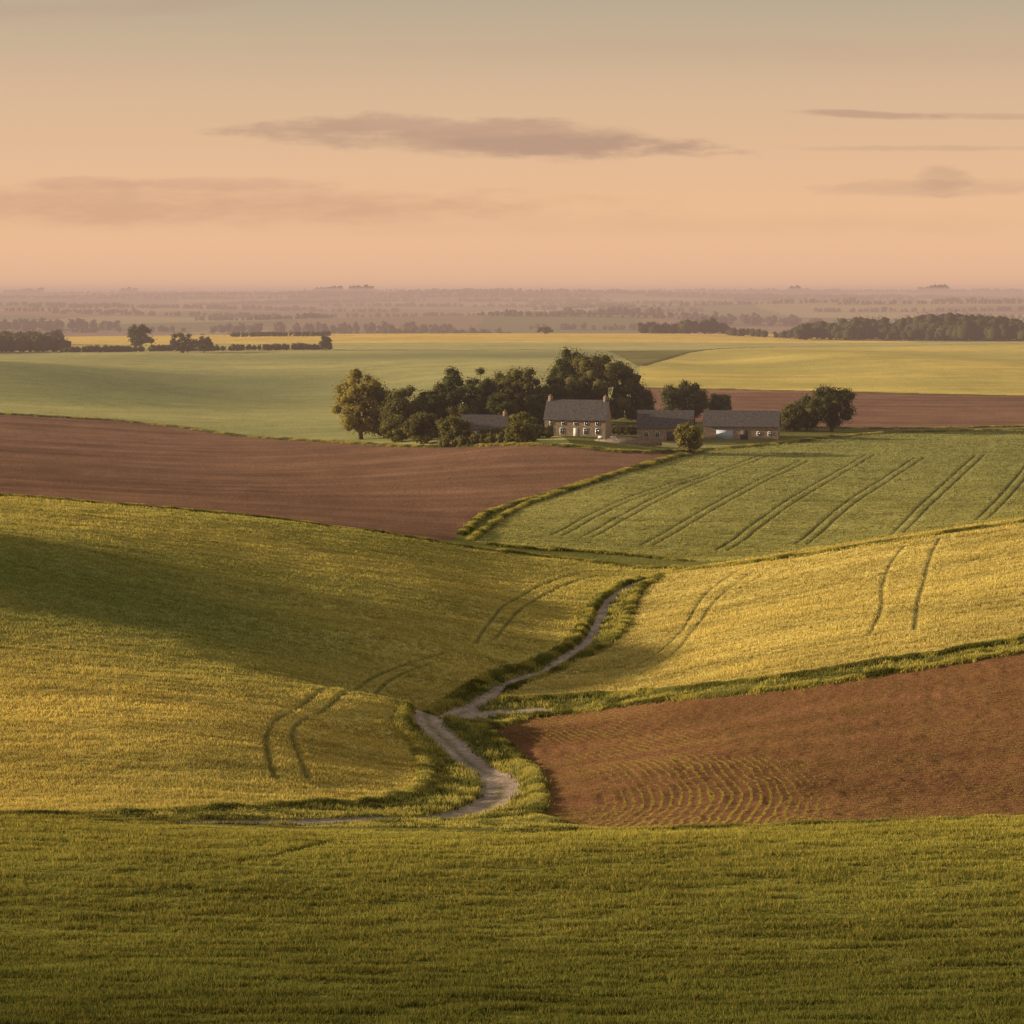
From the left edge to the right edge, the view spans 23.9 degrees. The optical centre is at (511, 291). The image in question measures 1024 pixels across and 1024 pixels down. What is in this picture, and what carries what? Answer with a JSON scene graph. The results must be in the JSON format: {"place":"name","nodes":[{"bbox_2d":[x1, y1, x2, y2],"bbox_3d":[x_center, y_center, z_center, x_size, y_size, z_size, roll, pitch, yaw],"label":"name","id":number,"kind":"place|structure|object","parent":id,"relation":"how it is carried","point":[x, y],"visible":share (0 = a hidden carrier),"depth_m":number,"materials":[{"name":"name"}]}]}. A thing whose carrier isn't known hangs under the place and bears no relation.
{"place":"outdoors","nodes":[
{"label":"outdoors","id":0,"kind":"place"},
{"bbox_2d":[0,290,1023,1023],"bbox_3d":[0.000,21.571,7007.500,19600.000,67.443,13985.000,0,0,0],"label":"ground terrain","id":1,"kind":"structure","parent":0,"point":[442,494],"depth_m":527.22,"materials":[{"name":"green plant"}]},
{"bbox_2d":[127,324,156,347],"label":"hedgerow tree","id":2,"kind":"object","parent":1,"relation":"on","point":[138,336],"visible":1,"depth_m":1325.40,"materials":[{"name":"green plant"}]},
{"bbox_2d":[0,330,331,351],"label":"field hedge","id":3,"kind":"object","parent":1,"relation":"on","point":[32,343],"visible":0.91,"depth_m":1298.57,"materials":[{"name":"green plant"}]},
{"bbox_2d":[169,332,200,352],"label":"hedgerow tree","id":4,"kind":"object","parent":1,"relation":"on","point":[188,343],"visible":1,"depth_m":1256.88,"materials":[{"name":"green plant"}]},
{"bbox_2d":[195,336,213,351],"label":"hedgerow tree","id":5,"kind":"object","parent":1,"relation":"on","point":[206,344],"visible":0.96,"depth_m":1268.06,"materials":[{"name":"green plant"}]},
{"bbox_2d":[318,335,331,349],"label":"hedgerow tree","id":6,"kind":"object","parent":1,"relation":"on","point":[325,342],"visible":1,"depth_m":1288.39,"materials":[{"name":"green plant"}]},
{"bbox_2d":[0,496,680,810],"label":"golden barley crop","id":7,"kind":"object","parent":1,"relation":"on","point":[397,760],"visible":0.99,"depth_m":325.62,"materials":[{"name":"yellow plant"}]},
{"bbox_2d":[327,367,388,439],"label":"lime tree","id":8,"kind":"object","parent":1,"relation":"on","point":[352,389],"visible":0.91,"depth_m":696.80,"materials":[{"name":"green plant"}]},
{"bbox_2d":[362,384,390,437],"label":"ash tree","id":9,"kind":"object","parent":1,"relation":"on","point":[379,395],"visible":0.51,"depth_m":697.02,"materials":[{"name":"green plant"}]},
{"bbox_2d":[378,414,409,442],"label":"hawthorn tree","id":10,"kind":"object","parent":1,"relation":"on","point":[391,429],"visible":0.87,"depth_m":677.66,"materials":[{"name":"green plant"}]},
{"bbox_2d":[378,385,428,438],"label":"ash tree","id":11,"kind":"object","parent":1,"relation":"on","point":[398,403],"visible":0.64,"depth_m":686.38,"materials":[{"name":"green plant"}]},
{"bbox_2d":[401,411,441,443],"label":"hawthorn tree","id":12,"kind":"object","parent":1,"relation":"on","point":[420,427],"visible":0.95,"depth_m":665.61,"materials":[{"name":"green plant"}]},
{"bbox_2d":[408,388,448,419],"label":"ash tree","id":13,"kind":"object","parent":1,"relation":"on","point":[428,397],"visible":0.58,"depth_m":685.68,"materials":[{"name":"green plant"}]},
{"bbox_2d":[432,366,467,420],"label":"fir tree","id":14,"kind":"object","parent":1,"relation":"on","point":[450,393],"visible":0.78,"depth_m":687.55,"materials":[{"name":"green plant"}]},
{"bbox_2d":[434,404,471,443],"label":"round bush","id":15,"kind":"object","parent":1,"relation":"on","point":[452,427],"visible":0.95,"depth_m":653.43,"materials":[{"name":"green plant"}]},
{"bbox_2d":[449,403,481,417],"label":"hawthorn tree","id":16,"kind":"object","parent":1,"relation":"on","point":[464,408],"visible":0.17,"depth_m":680.41,"materials":[{"name":"green plant"}]},
{"bbox_2d":[462,367,498,414],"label":"ash tree","id":17,"kind":"object","parent":1,"relation":"on","point":[480,393],"visible":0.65,"depth_m":696.49,"materials":[{"name":"green plant"}]},
{"bbox_2d":[456,410,509,437],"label":"stone outbuilding","id":18,"kind":"structure","parent":1,"relation":"on","point":[479,421],"depth_m":670.16,"materials":[{"name":"stone"}]},
{"bbox_2d":[487,371,506,393],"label":"ash tree","id":19,"kind":"object","parent":1,"relation":"on","point":[496,378],"visible":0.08,"depth_m":711.43,"materials":[{"name":"green plant"}]},
{"bbox_2d":[485,391,517,423],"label":"hawthorn tree","id":20,"kind":"object","parent":1,"relation":"on","point":[498,404],"visible":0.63,"depth_m":679.63,"materials":[{"name":"green plant"}]},
{"bbox_2d":[0,813,1023,1023],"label":"green wheat crop","id":21,"kind":"object","parent":1,"relation":"on","point":[671,1005],"visible":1,"depth_m":144.71,"materials":[{"name":"green plant"}]},
{"bbox_2d":[0,412,1023,832],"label":"verge grass","id":22,"kind":"structure","parent":1,"relation":"on","point":[534,798],"depth_m":298.57,"materials":[{"name":"green plant"}]},
{"bbox_2d":[0,285,1023,334],"bbox_3d":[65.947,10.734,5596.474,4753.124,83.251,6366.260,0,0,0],"label":"distant hedgerow trees","id":23,"kind":"object","parent":1,"relation":"on","point":[80,324],"visible":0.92,"depth_m":4577.35,"materials":[{"name":"green plant"}]},
{"bbox_2d":[0,310,1023,340],"bbox_3d":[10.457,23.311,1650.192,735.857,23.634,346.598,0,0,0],"label":"distant woodland","id":24,"kind":"object","parent":1,"relation":"on","point":[950,326],"visible":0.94,"depth_m":1561.79,"materials":[{"name":"green plant"}]},
{"bbox_2d":[503,411,537,442],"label":"round bush","id":25,"kind":"object","parent":1,"relation":"on","point":[514,430],"visible":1,"depth_m":638.62,"materials":[{"name":"green plant"}]},
{"bbox_2d":[495,365,548,422],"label":"sycamore tree","id":26,"kind":"object","parent":1,"relation":"on","point":[518,386],"visible":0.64,"depth_m":695.80,"materials":[{"name":"green plant"}]},
{"bbox_2d":[437,424,636,447],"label":"garden hedge","id":27,"kind":"object","parent":1,"relation":"on","point":[494,435],"visible":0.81,"depth_m":648.43,"materials":[{"name":"green plant"}]},
{"bbox_2d":[523,391,553,426],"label":"hawthorn tree","id":28,"kind":"object","parent":1,"relation":"on","point":[535,405],"visible":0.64,"depth_m":687.95,"materials":[{"name":"green plant"}]},
{"bbox_2d":[537,326,553,333],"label":"hedgerow tree","id":29,"kind":"object","parent":1,"relation":"on","point":[547,330],"visible":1,"depth_m":1737.75,"materials":[{"name":"green plant"}]},
{"bbox_2d":[539,375,574,399],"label":"ash tree","id":30,"kind":"object","parent":1,"relation":"on","point":[556,389],"visible":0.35,"depth_m":702.00,"materials":[{"name":"green plant"}]},
{"bbox_2d":[541,346,595,399],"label":"oak tree","id":31,"kind":"object","parent":1,"relation":"on","point":[561,367],"visible":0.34,"depth_m":722.64,"materials":[{"name":"green plant"}]},
{"bbox_2d":[543,394,612,437],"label":"stone farmhouse","id":32,"kind":"object","parent":1,"relation":"on","point":[571,417],"visible":0.94,"depth_m":659.00,"materials":[{"name":"stone"}]},
{"bbox_2d":[573,428,577,435],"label":"door","id":33,"kind":"structure","parent":32,"relation":"in","point":[575,430],"depth_m":658.01,"materials":[{"name":"white paint"}]},
{"bbox_2d":[564,351,646,422],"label":"oak tree","id":34,"kind":"object","parent":1,"relation":"on","point":[604,372],"visible":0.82,"depth_m":710.32,"materials":[{"name":"green plant"}]},
{"bbox_2d":[595,440,661,445],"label":"masonry","id":35,"kind":"object","parent":1,"relation":"on","point":[648,442],"visible":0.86,"depth_m":645.01,"materials":[{"name":"stone"}]},
{"bbox_2d":[594,439,661,439],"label":"coping","id":36,"kind":"object","parent":35,"relation":"on","point":[627,439],"visible":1,"depth_m":644.73,"materials":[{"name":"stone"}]},
{"bbox_2d":[624,384,655,420],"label":"hawthorn tree","id":37,"kind":"object","parent":1,"relation":"on","point":[645,401],"visible":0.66,"depth_m":717.38,"materials":[{"name":"green plant"}]},
{"bbox_2d":[636,410,694,441],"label":"stone barn","id":38,"kind":"structure","parent":1,"relation":"on","point":[657,424],"depth_m":659.03,"materials":[{"name":"stone"}]},
{"bbox_2d":[667,431,673,440],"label":"door","id":39,"kind":"structure","parent":38,"relation":"in","point":[670,436],"depth_m":657.69,"materials":[{"name":"wood"}]},
{"bbox_2d":[659,379,710,419],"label":"hawthorn tree","id":40,"kind":"object","parent":1,"relation":"on","point":[673,398],"visible":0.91,"depth_m":731.08,"materials":[{"name":"green plant"}]},
{"bbox_2d":[673,421,702,451],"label":"round bush","id":41,"kind":"object","parent":1,"relation":"on","point":[684,432],"visible":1,"depth_m":633.61,"materials":[{"name":"green plant"}]},
{"bbox_2d":[707,393,731,409],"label":"hawthorn tree","id":42,"kind":"object","parent":1,"relation":"on","point":[720,402],"visible":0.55,"depth_m":738.04,"materials":[{"name":"green plant"}]},
{"bbox_2d":[702,410,780,439],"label":"long stone barn","id":43,"kind":"structure","parent":1,"relation":"on","point":[743,424],"depth_m":664.90,"materials":[{"name":"stone"}]},
{"bbox_2d":[716,430,732,438],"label":"door","id":44,"kind":"structure","parent":43,"relation":"in","point":[720,434],"depth_m":664.79,"materials":[{"name":"paint"}]},
{"bbox_2d":[741,430,747,438],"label":"door","id":45,"kind":"structure","parent":43,"relation":"in","point":[744,433],"depth_m":663.82,"materials":[{"name":"wood"}]},
{"bbox_2d":[473,429,1023,560],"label":"young wheat crop","id":46,"kind":"object","parent":1,"relation":"on","point":[735,553],"visible":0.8,"depth_m":557.87,"materials":[{"name":"green plant"}]},
{"bbox_2d":[498,652,1023,826],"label":"seedling rows","id":47,"kind":"object","parent":1,"relation":"on","point":[730,802],"visible":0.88,"depth_m":245.70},
{"bbox_2d":[505,517,1023,695],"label":"ripening barley crop","id":48,"kind":"object","parent":1,"relation":"on","point":[771,613],"visible":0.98,"depth_m":356.54,"materials":[{"name":"yellow plant"}]},
{"bbox_2d":[780,403,809,430],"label":"hawthorn tree","id":49,"kind":"object","parent":1,"relation":"on","point":[793,417],"visible":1,"depth_m":687.76,"materials":[{"name":"green plant"}]},
{"bbox_2d":[793,397,818,429],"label":"hawthorn tree","id":50,"kind":"object","parent":1,"relation":"on","point":[810,425],"visible":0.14,"depth_m":698.35,"materials":[{"name":"green plant"}]},
{"bbox_2d":[798,384,857,431],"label":"oak tree","id":51,"kind":"object","parent":1,"relation":"on","point":[825,405],"visible":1,"depth_m":688.41,"materials":[{"name":"green plant"}]},
{"bbox_2d":[0,0,1023,292],"label":"sky","id":52,"kind":"structure","parent":0,"point":[146,145],"materials":[{"name":"orange"}]}
]}

